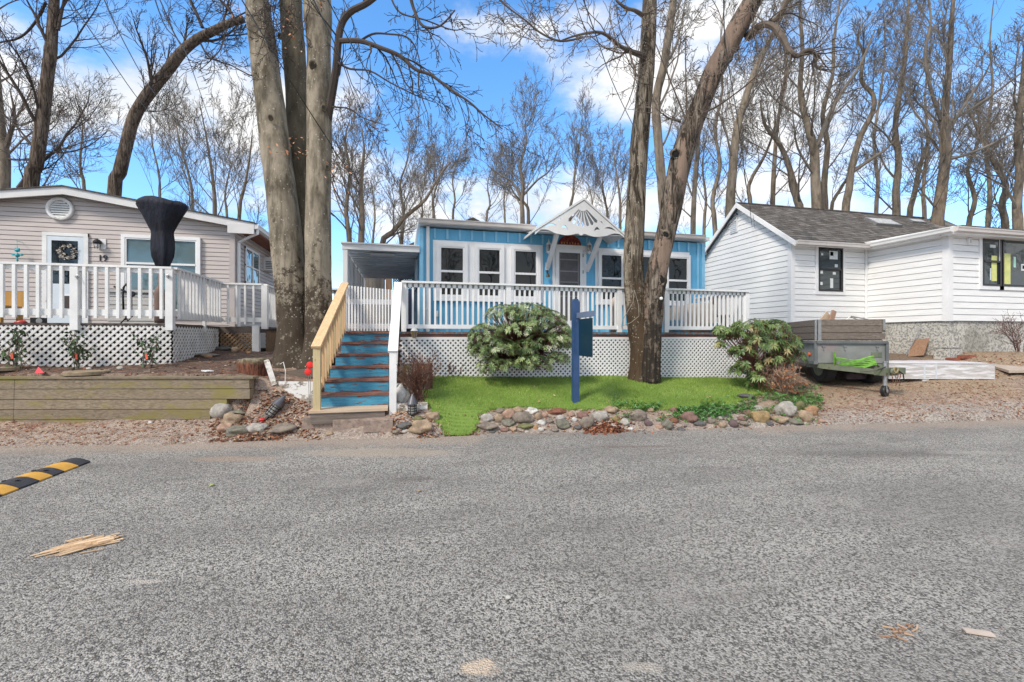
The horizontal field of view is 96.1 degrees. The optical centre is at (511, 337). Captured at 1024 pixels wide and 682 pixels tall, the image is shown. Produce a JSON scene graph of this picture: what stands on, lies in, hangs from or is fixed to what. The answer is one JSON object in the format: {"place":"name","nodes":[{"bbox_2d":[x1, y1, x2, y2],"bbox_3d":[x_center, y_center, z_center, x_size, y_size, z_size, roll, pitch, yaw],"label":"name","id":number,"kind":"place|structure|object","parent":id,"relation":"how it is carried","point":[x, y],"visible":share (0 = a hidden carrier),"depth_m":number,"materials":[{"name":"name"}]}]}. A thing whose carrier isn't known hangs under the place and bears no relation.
{"place":"outdoors","nodes":[
{"label":"outdoors","id":0,"kind":"place"},
{"bbox_2d":[0,419,1023,681],"bbox_3d":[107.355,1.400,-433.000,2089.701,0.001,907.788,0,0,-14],"label":"road","id":1,"kind":"structure","parent":0,"point":[808,553],"depth_m":2.91,"materials":[{"name":"grey asphalt"}]},
{"bbox_2d":[0,458,89,495],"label":"speed bump","id":2,"kind":"object","parent":1,"relation":"on","point":[24,480],"visible":1,"depth_m":4.54,"materials":[{"name":"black rubber"}]},
{"bbox_2d":[30,532,123,557],"bbox_3d":[-2.886,1.385,3.090,0.440,0.018,0.311,0,0,-14],"label":"splintered wood","id":3,"kind":"object","parent":1,"relation":"on","point":[75,545],"visible":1,"depth_m":3.08,"materials":[{"name":"wood"}]},
{"bbox_2d":[573,417,644,434],"bbox_3d":[1.468,1.307,6.898,1.283,0.194,0.633,0,0,-14],"label":"leaf pile","id":4,"kind":"object","parent":1,"relation":"on","point":[603,428],"visible":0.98,"depth_m":6.86,"materials":[{"name":"brown plant"}]},
{"bbox_2d":[0,342,1023,446],"bbox_3d":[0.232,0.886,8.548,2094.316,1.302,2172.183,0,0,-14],"label":"ground","id":5,"kind":"structure","parent":0,"point":[834,400],"depth_m":7.42,"materials":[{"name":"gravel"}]},
{"bbox_2d":[0,328,31,369],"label":"holly sapling","id":6,"kind":"object","parent":5,"relation":"on","point":[17,341],"visible":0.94,"depth_m":6.91,"materials":[{"name":"green plant"}]},
{"bbox_2d":[0,0,126,188],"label":"bare tree","id":7,"kind":"object","parent":5,"relation":"on","point":[5,176],"visible":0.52,"depth_m":17.01,"materials":[{"name":"grey plant"}]},
{"bbox_2d":[0,0,130,187],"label":"bare tree","id":8,"kind":"object","parent":5,"relation":"on","point":[34,168],"visible":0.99,"depth_m":13.54,"materials":[{"name":"brown plant"}]},
{"bbox_2d":[15,15,122,188],"bbox_3d":[-22.943,-7.604,23.976,6.291,16.209,4.336,0,0,38],"label":"bare tree","id":9,"kind":"object","parent":5,"relation":"on","point":[80,166],"visible":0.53,"depth_m":23.87,"materials":[{"name":"grey plant"}]},
{"bbox_2d":[59,326,96,369],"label":"holly sapling","id":10,"kind":"object","parent":5,"relation":"on","point":[75,353],"visible":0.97,"depth_m":7.04,"materials":[{"name":"green plant"}]},
{"bbox_2d":[62,369,111,375],"bbox_3d":[-6.287,0.518,6.813,0.538,0.055,0.538,0,0,-14],"label":"round cover","id":11,"kind":"object","parent":5,"relation":"on","point":[82,372],"visible":0.95,"depth_m":6.66,"materials":[{"name":"stone"}]},
{"bbox_2d":[0,376,258,422],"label":"timber wall","id":12,"kind":"structure","parent":5,"relation":"on","point":[72,399],"depth_m":6.55,"materials":[{"name":"wood"}]},
{"bbox_2d":[0,185,276,347],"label":"grey house","id":13,"kind":"structure","parent":5,"relation":"on","point":[42,224],"depth_m":10.92,"materials":[{"name":"beige plastic"}]},
{"bbox_2d":[47,236,82,322],"bbox_3d":[-10.394,-1.299,10.711,0.700,2.099,0.055,0,0,-14],"label":"door","id":14,"kind":"structure","parent":13,"relation":"in","point":[53,242],"depth_m":10.69,"materials":[{"name":"white glass"}]},
{"bbox_2d":[121,234,200,310],"bbox_3d":[-8.491,-1.499,11.146,1.702,1.924,0.090,0,0,-14],"label":"window","id":15,"kind":"structure","parent":13,"relation":"in","point":[135,249],"depth_m":11.10,"materials":[{"name":"white paint"}]},
{"bbox_2d":[245,246,259,282],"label":"window","id":16,"kind":"structure","parent":13,"relation":"in","point":[252,258],"depth_m":12.86,"materials":[{"name":"glass"}]},
{"bbox_2d":[0,261,276,366],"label":"side deck","id":17,"kind":"structure","parent":5,"relation":"on","point":[174,337],"depth_m":7.46,"materials":[{"name":"white paint"}]},
{"bbox_2d":[0,291,23,322],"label":"wooden chair","id":18,"kind":"object","parent":17,"relation":"on","point":[8,299],"visible":0.39,"depth_m":8.46,"materials":[{"name":"yellow wood"}]},
{"bbox_2d":[104,289,164,323],"bbox_3d":[-7.559,-0.595,9.366,0.900,0.690,0.680,0,0,-14],"label":"bench","id":19,"kind":"object","parent":17,"relation":"on","point":[136,319],"visible":0.25,"depth_m":9.08,"materials":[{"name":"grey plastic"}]},
{"bbox_2d":[135,196,188,322],"bbox_3d":[-6.172,-1.363,8.117,0.822,2.215,0.488,0,0,-14],"label":"patio heater","id":20,"kind":"object","parent":17,"relation":"on","point":[162,217],"visible":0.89,"depth_m":8.02,"materials":[{"name":"black fabric"}]},
{"bbox_2d":[131,333,162,368],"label":"holly sapling","id":21,"kind":"object","parent":5,"relation":"on","point":[145,356],"visible":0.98,"depth_m":7.20,"materials":[{"name":"green plant"}]},
{"bbox_2d":[94,96,217,196],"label":"bare tree","id":22,"kind":"object","parent":5,"relation":"on","point":[155,160],"visible":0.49,"depth_m":24.43,"materials":[{"name":"grey plant"}]},
{"bbox_2d":[137,55,223,211],"bbox_3d":[-16.081,-6.522,22.630,3.756,14.044,5.141,0,0,-14],"label":"bare tree","id":23,"kind":"object","parent":5,"relation":"on","point":[179,137],"visible":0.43,"depth_m":22.50,"materials":[{"name":"grey plant"}]},
{"bbox_2d":[107,0,275,195],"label":"bare tree","id":24,"kind":"object","parent":5,"relation":"on","point":[159,79],"visible":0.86,"depth_m":13.30,"materials":[{"name":"brown plant"}]},
{"bbox_2d":[149,64,261,217],"bbox_3d":[-13.640,-5.934,20.504,4.139,12.867,5.542,0,0,-14],"label":"bare tree","id":25,"kind":"object","parent":5,"relation":"on","point":[213,198],"visible":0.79,"depth_m":20.66,"materials":[{"name":"grey plant"}]},
{"bbox_2d":[165,135,268,229],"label":"bare tree","id":26,"kind":"object","parent":5,"relation":"on","point":[225,202],"visible":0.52,"depth_m":32.34,"materials":[{"name":"grey plant"}]},
{"bbox_2d":[210,403,231,418],"bbox_3d":[-4.201,1.035,6.672,0.399,0.293,0.298,0,0,17],"label":"rock","id":27,"kind":"object","parent":5,"relation":"on","point":[219,410],"visible":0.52,"depth_m":6.55,"materials":[{"name":"stone"}]},
{"bbox_2d":[201,88,266,224],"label":"bare tree","id":28,"kind":"object","parent":5,"relation":"on","point":[245,184],"visible":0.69,"depth_m":19.91,"materials":[{"name":"grey plant"}]},
{"bbox_2d":[236,357,271,375],"bbox_3d":[-4.012,0.540,7.139,0.503,0.450,0.491,0,0,-14],"label":"tree stump","id":29,"kind":"object","parent":5,"relation":"on","point":[252,366],"visible":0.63,"depth_m":6.97,"materials":[{"name":"brown wood"}]},
{"bbox_2d":[276,367,321,403],"bbox_3d":[-3.361,0.735,7.190,0.677,0.512,0.964,0,0,-14],"label":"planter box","id":30,"kind":"object","parent":5,"relation":"on","point":[300,390],"visible":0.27,"depth_m":6.82,"materials":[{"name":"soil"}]},
{"bbox_2d":[333,419,363,431],"bbox_3d":[-2.349,1.247,6.658,0.418,0.160,0.330,0,0,-14],"label":"paver","id":31,"kind":"object","parent":5,"relation":"on","point":[341,424],"visible":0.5,"depth_m":6.49,"materials":[{"name":"concrete"}]},
{"bbox_2d":[308,331,389,423],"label":"stairs","id":32,"kind":"structure","parent":5,"relation":"on","point":[360,358],"depth_m":7.23,"materials":[{"name":"blue wood"}]},
{"bbox_2d":[311,282,348,409],"bbox_3d":[-2.861,0.028,7.312,0.130,1.997,1.697,0,0,-7],"label":"pine handrail","id":33,"kind":"object","parent":32,"relation":"on","point":[330,334],"visible":1,"depth_m":6.99,"materials":[{"name":"wood"}]},
{"bbox_2d":[342,282,391,330],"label":"picket gate","id":34,"kind":"structure","parent":32,"relation":"on","point":[366,301],"depth_m":8.25,"materials":[{"name":"white paint"}]},
{"bbox_2d":[388,282,401,414],"bbox_3d":[-1.906,0.060,7.545,0.140,2.133,1.707,0,0,-11],"label":"white handrail","id":35,"kind":"object","parent":32,"relation":"attached to","point":[394,331],"visible":0.95,"depth_m":6.93,"materials":[{"name":"paint"}]},
{"bbox_2d":[167,0,541,373],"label":"beech tree","id":36,"kind":"object","parent":5,"relation":"on","point":[296,148],"visible":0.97,"depth_m":8.02,"materials":[{"name":"brown plant"}]},
{"bbox_2d":[331,81,388,241],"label":"bare tree","id":37,"kind":"object","parent":5,"relation":"on","point":[346,226],"visible":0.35,"depth_m":19.00,"materials":[{"name":"brown plant"}]},
{"bbox_2d":[331,93,391,242],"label":"bare tree","id":38,"kind":"object","parent":5,"relation":"on","point":[361,218],"visible":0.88,"depth_m":16.90,"materials":[{"name":"brown plant"}]},
{"bbox_2d":[334,152,408,261],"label":"bare tree","id":39,"kind":"object","parent":5,"relation":"on","point":[374,216],"visible":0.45,"depth_m":33.73,"materials":[{"name":"grey plant"}]},
{"bbox_2d":[363,417,392,432],"bbox_3d":[-1.907,1.236,6.581,0.395,0.160,0.350,0,0,-14],"label":"paver","id":40,"kind":"object","parent":5,"relation":"on","point":[378,424],"visible":0.79,"depth_m":6.42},
{"bbox_2d":[365,278,391,330],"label":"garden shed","id":41,"kind":"structure","parent":5,"relation":"on","point":[374,283],"depth_m":17.59,"materials":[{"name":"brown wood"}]},
{"bbox_2d":[360,98,441,345],"bbox_3d":[-5.183,-5.178,20.938,3.409,11.357,3.706,0,0,35],"label":"bare tree","id":42,"kind":"object","parent":5,"relation":"on","point":[409,150],"visible":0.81,"depth_m":20.93,"materials":[{"name":"grey plant"}]},
{"bbox_2d":[382,349,441,400],"bbox_3d":[-1.573,0.584,7.146,0.992,0.826,0.825,0,0,-14],"label":"dry shrub","id":43,"kind":"object","parent":5,"relation":"on","point":[416,379],"visible":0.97,"depth_m":7.10,"materials":[{"name":"brown plant"}]},
{"bbox_2d":[394,145,442,280],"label":"bare tree","id":44,"kind":"object","parent":5,"relation":"on","point":[407,237],"visible":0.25,"depth_m":32.44,"materials":[{"name":"grey plant"}]},
{"bbox_2d":[365,141,472,243],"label":"bare tree","id":45,"kind":"object","parent":5,"relation":"on","point":[394,229],"visible":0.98,"depth_m":17.99,"materials":[{"name":"brown plant"}]},
{"bbox_2d":[407,419,431,433],"bbox_3d":[-1.308,1.250,6.519,0.363,0.178,0.251,0,0,-14],"label":"rock","id":46,"kind":"object","parent":5,"relation":"on","point":[420,426],"visible":0.99,"depth_m":6.43,"materials":[{"name":"stone"}]},
{"bbox_2d":[406,98,470,219],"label":"bare tree","id":47,"kind":"object","parent":5,"relation":"on","point":[436,176],"visible":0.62,"depth_m":23.95,"materials":[{"name":"grey plant"}]},
{"bbox_2d":[424,126,480,219],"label":"bare tree","id":48,"kind":"object","parent":5,"relation":"on","point":[464,186],"visible":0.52,"depth_m":27.00,"materials":[{"name":"grey plant"}]},
{"bbox_2d":[447,126,531,221],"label":"bare tree","id":49,"kind":"object","parent":5,"relation":"on","point":[490,205],"visible":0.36,"depth_m":29.95,"materials":[{"name":"grey plant"}]},
{"bbox_2d":[0,349,1023,447],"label":"fallen leaves","id":50,"kind":"object","parent":5,"relation":"on","point":[276,436],"visible":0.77,"depth_m":6.66,"materials":[{"name":"plant"}]},
{"bbox_2d":[465,302,570,374],"bbox_3d":[0.169,0.067,8.261,1.811,1.403,1.679,0,0,-44],"label":"evergreen shrub","id":51,"kind":"object","parent":5,"relation":"on","point":[528,338],"visible":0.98,"depth_m":8.12,"materials":[{"name":"green plant"}]},
{"bbox_2d":[463,61,580,223],"bbox_3d":[0.575,-5.734,21.120,5.201,12.467,4.910,0,0,21],"label":"bare tree","id":52,"kind":"object","parent":5,"relation":"on","point":[522,194],"visible":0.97,"depth_m":20.87,"materials":[{"name":"brown plant"}]},
{"bbox_2d":[486,127,564,225],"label":"bare tree","id":53,"kind":"object","parent":5,"relation":"on","point":[528,221],"visible":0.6,"depth_m":21.93,"materials":[{"name":"brown plant"}]},
{"bbox_2d":[332,281,749,377],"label":"front deck","id":54,"kind":"structure","parent":5,"relation":"on","point":[678,349],"depth_m":9.29,"materials":[{"name":"white paint"}]},
{"bbox_2d":[687,303,713,331],"bbox_3d":[4.401,-0.458,10.846,0.878,0.700,0.634,0,0,-1],"label":"patio chair","id":55,"kind":"object","parent":54,"relation":"on","point":[701,316],"visible":0.3,"depth_m":10.56,"materials":[{"name":"plastic"}]},
{"bbox_2d":[413,218,709,345],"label":"blue house","id":56,"kind":"structure","parent":5,"relation":"on","point":[451,250],"depth_m":10.81,"materials":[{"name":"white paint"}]},
{"bbox_2d":[341,242,419,335],"bbox_3d":[-3.525,-1.049,12.794,1.664,2.002,5.710,0,0,-14],"label":"carport","id":57,"kind":"object","parent":56,"relation":"attached to","point":[363,261],"visible":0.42,"depth_m":11.48,"materials":[{"name":"white paint"}]},
{"bbox_2d":[436,242,467,301],"bbox_3d":[-1.359,-1.480,10.427,0.746,1.310,0.085,0,0,-14],"label":"window","id":58,"kind":"structure","parent":56,"relation":"in","point":[451,258],"depth_m":10.44,"materials":[{"name":"white paint"}]},
{"bbox_2d":[474,244,503,301],"bbox_3d":[-0.521,-1.480,10.632,0.733,1.310,0.085,0,0,-14],"label":"window","id":59,"kind":"structure","parent":56,"relation":"in","point":[488,259],"depth_m":10.63,"materials":[{"name":"white paint"}]},
{"bbox_2d":[511,246,541,302],"bbox_3d":[0.323,-1.480,10.837,0.760,1.310,0.085,0,0,-14],"label":"window","id":60,"kind":"structure","parent":56,"relation":"in","point":[525,261],"depth_m":10.85,"materials":[{"name":"white paint"}]},
{"bbox_2d":[555,248,583,330],"bbox_3d":[1.391,-1.137,11.082,0.706,1.997,0.055,0,0,-14],"label":"door","id":61,"kind":"structure","parent":56,"relation":"in","point":[569,270],"depth_m":11.08,"materials":[{"name":"white paint"}]},
{"bbox_2d":[523,198,624,271],"bbox_3d":[1.431,-2.363,10.672,2.185,1.514,0.920,0,0,-14],"label":"door canopy","id":62,"kind":"object","parent":56,"relation":"attached to","point":[588,214],"visible":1,"depth_m":10.32,"materials":[{"name":"white paint"}]},
{"bbox_2d":[598,251,623,304],"bbox_3d":[2.461,-1.465,11.359,0.752,1.310,0.085,0,0,-14],"label":"window","id":63,"kind":"structure","parent":56,"relation":"in","point":[610,263],"depth_m":11.36,"materials":[{"name":"white paint"}]},
{"bbox_2d":[666,254,690,305],"bbox_3d":[4.254,-1.465,11.796,0.755,1.310,0.085,0,0,-14],"label":"window","id":64,"kind":"structure","parent":56,"relation":"in","point":[679,271],"depth_m":11.82,"materials":[{"name":"white paint"}]},
{"bbox_2d":[545,74,617,225],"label":"bare tree","id":65,"kind":"object","parent":5,"relation":"on","point":[577,145],"visible":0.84,"depth_m":23.65,"materials":[{"name":"grey plant"}]},
{"bbox_2d":[571,299,594,402],"bbox_3d":[1.138,0.242,7.346,0.104,1.767,0.767,0,0,-14],"label":"sign post","id":66,"kind":"object","parent":5,"relation":"on","point":[581,337],"visible":0.95,"depth_m":7.62,"materials":[{"name":"blue"}]},
{"bbox_2d":[558,144,608,224],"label":"bare tree","id":67,"kind":"object","parent":5,"relation":"on","point":[595,189],"visible":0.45,"depth_m":36.23,"materials":[{"name":"grey plant"}]},
{"bbox_2d":[421,374,776,435],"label":"grass","id":68,"kind":"structure","parent":5,"relation":"on","point":[469,397],"depth_m":8.00,"materials":[{"name":"plant"}]},
{"bbox_2d":[569,131,628,224],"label":"bare tree","id":69,"kind":"object","parent":5,"relation":"on","point":[602,185],"visible":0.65,"depth_m":24.82,"materials":[{"name":"grey plant"}]},
{"bbox_2d":[571,114,655,229],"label":"bare tree","id":70,"kind":"object","parent":5,"relation":"on","point":[625,155],"visible":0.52,"depth_m":21.98,"materials":[{"name":"grey plant"}]},
{"bbox_2d":[462,0,859,383],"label":"twin tree","id":71,"kind":"object","parent":5,"relation":"on","point":[644,328],"visible":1,"depth_m":8.81,"materials":[{"name":"brown plant"}]},
{"bbox_2d":[607,0,714,213],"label":"bare tree","id":72,"kind":"object","parent":5,"relation":"on","point":[667,55],"visible":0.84,"depth_m":13.40,"materials":[{"name":"brown plant"}]},
{"bbox_2d":[649,74,719,233],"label":"bare tree","id":73,"kind":"object","parent":5,"relation":"on","point":[693,193],"visible":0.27,"depth_m":15.95,"materials":[{"name":"brown plant"}]},
{"bbox_2d":[657,102,738,246],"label":"bare tree","id":74,"kind":"object","parent":5,"relation":"on","point":[704,226],"visible":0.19,"depth_m":27.68,"materials":[{"name":"brown plant"}]},
{"bbox_2d":[610,383,823,424],"bbox_3d":[3.892,1.154,7.913,5.067,0.494,1.640,0,0,-14],"label":"ground cover","id":75,"kind":"object","parent":5,"relation":"on","point":[703,411],"visible":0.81,"depth_m":7.61,"materials":[{"name":"plant"}]},
{"bbox_2d":[664,0,777,234],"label":"bare tree","id":76,"kind":"object","parent":5,"relation":"on","point":[713,209],"visible":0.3,"depth_m":20.94,"materials":[{"name":"brown plant"}]},
{"bbox_2d":[682,0,829,217],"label":"bare tree","id":77,"kind":"object","parent":5,"relation":"on","point":[733,148],"visible":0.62,"depth_m":16.87,"materials":[{"name":"brown plant"}]},
{"bbox_2d":[705,47,806,217],"bbox_3d":[10.384,-5.864,20.090,3.390,12.728,3.744,0,0,-14],"label":"bare tree","id":78,"kind":"object","parent":5,"relation":"on","point":[749,197],"visible":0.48,"depth_m":19.95,"materials":[{"name":"brown plant"}]},
{"bbox_2d":[710,318,808,392],"bbox_3d":[4.753,0.352,8.815,2.154,1.443,1.207,0,0,-14],"label":"rhododendron","id":79,"kind":"object","parent":5,"relation":"on","point":[777,346],"visible":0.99,"depth_m":8.60,"materials":[{"name":"green plant"}]},
{"bbox_2d":[718,58,835,206],"bbox_3d":[10.952,-5.518,19.417,3.717,12.038,4.136,0,0,-44],"label":"bare tree","id":80,"kind":"object","parent":5,"relation":"on","point":[794,187],"visible":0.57,"depth_m":18.95,"materials":[{"name":"brown plant"}]},
{"bbox_2d":[760,363,808,396],"bbox_3d":[5.019,0.783,8.508,0.800,0.759,0.677,0,0,13],"label":"dry azalea","id":81,"kind":"object","parent":5,"relation":"on","point":[786,384],"visible":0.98,"depth_m":8.42,"materials":[{"name":"brown plant"}]},
{"bbox_2d":[773,401,796,416],"bbox_3d":[4.602,1.196,7.713,0.365,0.261,0.304,0,0,-14],"label":"rock","id":82,"kind":"object","parent":5,"relation":"on","point":[788,408],"visible":0.88,"depth_m":7.61,"materials":[{"name":"stone"}]},
{"bbox_2d":[740,0,850,204],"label":"bare tree","id":83,"kind":"object","parent":5,"relation":"on","point":[773,180],"visible":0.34,"depth_m":22.92,"materials":[{"name":"brown plant"}]},
{"bbox_2d":[726,0,907,208],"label":"bare tree","id":84,"kind":"object","parent":5,"relation":"on","point":[814,144],"visible":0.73,"depth_m":17.31,"materials":[{"name":"grey plant"}]},
{"bbox_2d":[783,319,905,396],"bbox_3d":[6.883,0.358,9.856,1.336,1.431,3.199,0,0,15],"label":"utility trailer","id":85,"kind":"object","parent":5,"relation":"on","point":[824,368],"visible":0.92,"depth_m":9.07,"materials":[{"name":"grey metal"}]},
{"bbox_2d":[834,352,876,367],"bbox_3d":[6.661,0.442,8.927,0.700,0.324,0.153,0,0,12],"label":"tarp","id":86,"kind":"object","parent":85,"relation":"hanging from","point":[872,362],"visible":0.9,"depth_m":8.92,"materials":[{"name":"plastic"}]},
{"bbox_2d":[791,0,914,208],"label":"bare tree","id":87,"kind":"object","parent":5,"relation":"on","point":[824,177],"visible":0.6,"depth_m":18.89,"materials":[{"name":"brown plant"}]},
{"bbox_2d":[829,148,878,209],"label":"bare tree","id":88,"kind":"object","parent":5,"relation":"on","point":[841,186],"visible":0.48,"depth_m":20.96,"materials":[{"name":"brown plant"}]},
{"bbox_2d":[705,202,1023,356],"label":"white house","id":89,"kind":"structure","parent":5,"relation":"on","point":[947,284],"depth_m":12.36,"materials":[{"name":"paint"}]},
{"bbox_2d":[815,247,845,294],"bbox_3d":[8.708,-1.856,12.575,1.002,1.372,0.060,0,0,-14],"label":"window","id":90,"kind":"structure","parent":89,"relation":"in","point":[830,263],"depth_m":12.57,"materials":[{"name":"glass"}]},
{"bbox_2d":[978,238,1002,289],"bbox_3d":[11.745,-1.864,11.262,0.814,1.382,0.060,0,0,-14],"label":"window","id":91,"kind":"structure","parent":89,"relation":"in","point":[990,277],"depth_m":11.26,"materials":[{"name":"glass"}]},
{"bbox_2d":[999,240,1023,290],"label":"window","id":92,"kind":"structure","parent":89,"relation":"in","point":[1013,251],"depth_m":11.44,"materials":[{"name":"glass"}]},
{"bbox_2d":[829,0,921,210],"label":"bare tree","id":93,"kind":"object","parent":5,"relation":"on","point":[851,171],"visible":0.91,"depth_m":17.90,"materials":[{"name":"brown plant"}]},
{"bbox_2d":[830,0,939,213],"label":"bare tree","id":94,"kind":"object","parent":5,"relation":"on","point":[876,206],"visible":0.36,"depth_m":23.93,"materials":[{"name":"brown plant"}]},
{"bbox_2d":[837,0,955,214],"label":"bare tree","id":95,"kind":"object","parent":5,"relation":"on","point":[896,203],"visible":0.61,"depth_m":18.45,"materials":[{"name":"brown plant"}]},
{"bbox_2d":[829,58,987,215],"bbox_3d":[17.433,-5.807,20.207,4.455,12.615,5.567,0,0,-14],"label":"bare tree","id":96,"kind":"object","parent":5,"relation":"on","point":[911,203],"visible":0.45,"depth_m":19.96,"materials":[{"name":"brown plant"}]},
{"bbox_2d":[908,338,929,356],"bbox_3d":[10.068,0.250,11.392,0.322,0.474,0.392,0,0,-19],"label":"leaning plank","id":97,"kind":"object","parent":5,"relation":"on","point":[918,347],"visible":0.93,"depth_m":11.38,"materials":[{"name":"wood"}]},
{"bbox_2d":[877,0,994,218],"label":"bare tree","id":98,"kind":"object","parent":5,"relation":"on","point":[924,206],"visible":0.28,"depth_m":24.92,"materials":[{"name":"brown plant"}]},
{"bbox_2d":[854,0,1023,225],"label":"bare tree","id":99,"kind":"object","parent":5,"relation":"on","point":[944,148],"visible":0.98,"depth_m":15.41,"materials":[{"name":"brown plant"}]},
{"bbox_2d":[887,360,994,380],"bbox_3d":[8.588,0.709,9.699,2.065,0.437,1.075,0,0,2],"label":"lumber stack","id":100,"kind":"object","parent":5,"relation":"on","point":[923,370],"visible":0.75,"depth_m":9.18,"materials":[{"name":"white paint"}]},
{"bbox_2d":[932,346,962,359],"bbox_3d":[10.231,0.372,10.812,0.440,0.350,0.330,0,0,-14],"label":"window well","id":101,"kind":"object","parent":5,"relation":"on","point":[942,352],"depth_m":10.69,"materials":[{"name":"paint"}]},
{"bbox_2d":[918,68,1023,227],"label":"bare tree","id":102,"kind":"object","parent":5,"relation":"on","point":[1004,197],"visible":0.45,"depth_m":18.02,"materials":[{"name":"brown plant"}]},
{"bbox_2d":[924,0,1021,226],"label":"bare tree","id":103,"kind":"object","parent":5,"relation":"on","point":[990,190],"visible":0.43,"depth_m":23.04,"materials":[{"name":"brown plant"}]},
{"bbox_2d":[947,83,1017,227],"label":"bare tree","id":104,"kind":"object","parent":5,"relation":"on","point":[971,212],"visible":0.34,"depth_m":19.79,"materials":[{"name":"brown plant"}]},
{"bbox_2d":[952,0,1023,229],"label":"bare tree","id":105,"kind":"object","parent":5,"relation":"on","point":[1016,198],"visible":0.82,"depth_m":15.90,"materials":[{"name":"brown plant"}]},
{"bbox_2d":[986,309,1023,351],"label":"bare shrub","id":106,"kind":"object","parent":5,"relation":"on","point":[1013,341],"visible":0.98,"depth_m":10.64,"materials":[{"name":"plant"}]},
{"bbox_2d":[0,0,1023,299],"label":"sky","id":107,"kind":"structure","parent":0,"point":[495,78],"materials":[{"name":"blue"}]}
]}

